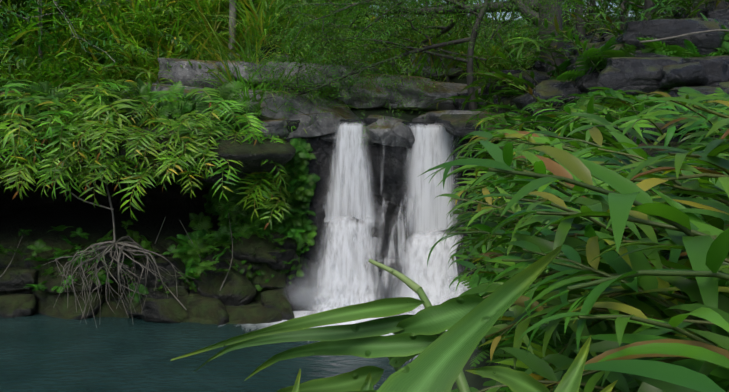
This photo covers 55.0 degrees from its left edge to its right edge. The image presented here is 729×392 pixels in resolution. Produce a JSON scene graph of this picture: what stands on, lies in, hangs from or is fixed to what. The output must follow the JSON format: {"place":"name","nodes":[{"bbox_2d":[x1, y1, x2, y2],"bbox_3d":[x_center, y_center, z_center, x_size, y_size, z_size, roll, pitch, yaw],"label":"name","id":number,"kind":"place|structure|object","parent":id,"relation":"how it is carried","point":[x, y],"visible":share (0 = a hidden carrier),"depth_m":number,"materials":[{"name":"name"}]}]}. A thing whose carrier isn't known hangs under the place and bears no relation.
{"place":"outdoors","nodes":[
{"label":"outdoors","id":0,"kind":"place"},
{"bbox_2d":[0,311,446,391],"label":"water pool","id":1,"kind":"structure","parent":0,"point":[41,353],"depth_m":10.62,"materials":[{"name":"teal liquid"}]},
{"bbox_2d":[0,0,668,391],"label":"ground","id":2,"kind":"structure","parent":0,"point":[476,380],"depth_m":15.10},
{"bbox_2d":[0,0,248,145],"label":"grass","id":3,"kind":"structure","parent":2,"relation":"on","point":[35,13],"depth_m":13.64,"materials":[{"name":"green plant"}]},
{"bbox_2d":[0,97,286,299],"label":"cliff rock","id":4,"kind":"object","parent":2,"relation":"on","point":[36,213],"visible":0.12,"depth_m":15.07,"materials":[{"name":"black stone"}]},
{"bbox_2d":[0,220,304,301],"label":"plants","id":5,"kind":"object","parent":4,"relation":"on","point":[201,267],"visible":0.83,"depth_m":12.85,"materials":[{"name":"green plant"}]},
{"bbox_2d":[173,124,319,290],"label":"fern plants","id":6,"kind":"object","parent":4,"relation":"on","point":[299,200],"visible":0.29,"depth_m":13.20,"materials":[{"name":"green plant"}]},
{"bbox_2d":[0,124,298,324],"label":"rocks","id":7,"kind":"object","parent":2,"relation":"on","point":[210,302],"visible":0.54,"depth_m":12.76,"materials":[{"name":"grey stone"}]},
{"bbox_2d":[0,181,232,327],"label":"roots","id":8,"kind":"object","parent":7,"relation":"on","point":[104,247],"visible":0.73,"depth_m":12.41,"materials":[{"name":"brown wood"}]},
{"bbox_2d":[70,242,135,287],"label":"plant sprigs","id":9,"kind":"object","parent":8,"relation":"on","point":[101,260],"visible":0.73,"depth_m":12.32,"materials":[{"name":"green plant"}]},
{"bbox_2d":[0,0,317,148],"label":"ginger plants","id":10,"kind":"object","parent":2,"relation":"on","point":[81,84],"visible":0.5,"depth_m":14.37,"materials":[{"name":"green plant"}]},
{"bbox_2d":[0,0,344,86],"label":"tall grass","id":11,"kind":"structure","parent":2,"relation":"on","point":[205,21],"depth_m":16.00,"materials":[{"name":"green plant"}]},
{"bbox_2d":[55,0,392,43],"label":"ginger plants","id":12,"kind":"object","parent":2,"relation":"on","point":[173,1],"visible":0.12,"depth_m":17.67,"materials":[{"name":"green plant"}]},
{"bbox_2d":[0,0,460,134],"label":"grass plants","id":13,"kind":"object","parent":2,"relation":"on","point":[229,79],"depth_m":15.52,"materials":[{"name":"green plant"}]},
{"bbox_2d":[228,0,236,59],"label":"pale tree","id":14,"kind":"object","parent":2,"relation":"on","point":[233,9],"visible":0.31,"depth_m":15.79,"materials":[{"name":"grey plant"}]},
{"bbox_2d":[0,82,512,229],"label":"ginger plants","id":15,"kind":"object","parent":2,"relation":"on","point":[57,153],"depth_m":12.03,"materials":[{"name":"green plant"}]},
{"bbox_2d":[0,79,514,232],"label":"cliff ferns","id":16,"kind":"object","parent":2,"relation":"on","point":[186,106],"depth_m":12.94,"materials":[{"name":"green plant"}]},
{"bbox_2d":[119,50,490,148],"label":"rock lip slabs","id":17,"kind":"object","parent":2,"relation":"on","point":[325,128],"visible":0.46,"depth_m":14.27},
{"bbox_2d":[315,0,531,76],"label":"tree","id":18,"kind":"object","parent":17,"relation":"on","point":[440,23],"depth_m":15.53,"materials":[{"name":"green plant"}]},
{"bbox_2d":[149,0,538,82],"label":"grass plants","id":19,"kind":"object","parent":2,"relation":"on","point":[480,51],"depth_m":16.20,"materials":[{"name":"green plant"}]},
{"bbox_2d":[131,0,565,78],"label":"thick tree","id":20,"kind":"object","parent":2,"relation":"on","point":[559,44],"depth_m":14.93,"materials":[{"name":"green plant"}]},
{"bbox_2d":[280,227,480,318],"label":"mist","id":21,"kind":"structure","parent":2,"relation":"on","point":[304,279],"depth_m":13.16,"materials":[{"name":"white liquid"}]},
{"bbox_2d":[303,122,470,317],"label":"waterfall","id":22,"kind":"object","parent":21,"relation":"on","point":[349,197],"visible":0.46,"depth_m":13.11,"materials":[{"name":"white liquid"}]},
{"bbox_2d":[286,111,493,310],"bbox_3d":[0.499,0.503,13.845,3.920,4.340,2.047,0,7,2],"label":"rock face","id":23,"kind":"object","parent":2,"relation":"on","point":[393,175],"visible":0.06,"depth_m":13.38},
{"bbox_2d":[171,245,617,391],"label":"leaves","id":24,"kind":"object","parent":2,"relation":"on","point":[441,359],"visible":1,"depth_m":0.91,"materials":[{"name":"green plant"}]},
{"bbox_2d":[224,0,564,60],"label":"ginger plants","id":25,"kind":"object","parent":2,"relation":"on","point":[500,32],"visible":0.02,"depth_m":17.61,"materials":[{"name":"green plant"}]},
{"bbox_2d":[177,0,619,174],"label":"tree","id":26,"kind":"object","parent":2,"relation":"on","point":[316,46],"depth_m":13.51,"materials":[{"name":"green plant"}]},
{"bbox_2d":[311,0,615,55],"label":"tree","id":27,"kind":"object","parent":2,"relation":"on","point":[567,24],"depth_m":19.34,"materials":[{"name":"green plant"}]},
{"bbox_2d":[252,0,725,89],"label":"tree","id":28,"kind":"object","parent":2,"relation":"on","point":[622,18],"visible":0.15,"depth_m":16.06,"materials":[{"name":"green plant"}]},
{"bbox_2d":[493,92,526,143],"bbox_3d":[2.897,0.292,13.716,0.880,4.790,1.530,0,7,2],"label":"cliff rock","id":29,"kind":"object","parent":2,"relation":"on","point":[505,110],"visible":0.04,"depth_m":13.25,"materials":[{"name":"grey stone"}]},
{"bbox_2d":[371,0,673,29],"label":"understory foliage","id":30,"kind":"object","parent":2,"relation":"on","point":[476,17],"depth_m":24.59,"materials":[{"name":"green plant"}]},
{"bbox_2d":[419,90,728,391],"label":"leafy plants","id":31,"kind":"object","parent":2,"relation":"on","point":[639,269],"visible":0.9,"depth_m":2.70,"materials":[{"name":"green plant"}]},
{"bbox_2d":[425,0,728,365],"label":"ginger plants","id":32,"kind":"object","parent":2,"relation":"on","point":[600,116],"visible":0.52,"depth_m":8.98,"materials":[{"name":"green plant"}]},
{"bbox_2d":[437,0,728,156],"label":"rock pile","id":33,"kind":"object","parent":2,"relation":"on","point":[654,72],"visible":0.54,"depth_m":11.37,"materials":[{"name":"grey stone"}]},
{"bbox_2d":[639,29,728,42],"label":"fallen branch","id":34,"kind":"object","parent":33,"relation":"on","point":[687,34],"visible":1,"depth_m":11.03,"materials":[{"name":"wood"}]},
{"bbox_2d":[438,0,728,71],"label":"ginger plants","id":35,"kind":"object","parent":2,"relation":"on","point":[666,5],"visible":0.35,"depth_m":16.36,"materials":[{"name":"green plant"}]},
{"bbox_2d":[449,13,728,391],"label":"ferns","id":36,"kind":"object","parent":2,"relation":"on","point":[655,48],"visible":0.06,"depth_m":10.10,"materials":[{"name":"green plant"}]},
{"bbox_2d":[574,0,638,35],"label":"tree","id":37,"kind":"object","parent":2,"relation":"on","point":[580,30],"depth_m":17.76,"materials":[{"name":"plant"}]},
{"bbox_2d":[503,0,725,41],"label":"tree","id":38,"kind":"object","parent":2,"relation":"on","point":[627,5],"depth_m":15.36,"materials":[{"name":"green plant"}]},
{"bbox_2d":[562,0,673,31],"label":"tree","id":39,"kind":"object","parent":2,"relation":"on","point":[591,10],"depth_m":21.82,"materials":[{"name":"green plant"}]},
{"bbox_2d":[643,0,654,20],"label":"tree","id":40,"kind":"object","parent":2,"relation":"on","point":[648,4],"visible":0.22,"depth_m":16.21,"materials":[{"name":"plant"}]},
{"bbox_2d":[368,0,639,20],"label":"sky","id":41,"kind":"structure","parent":0,"point":[490,16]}
]}

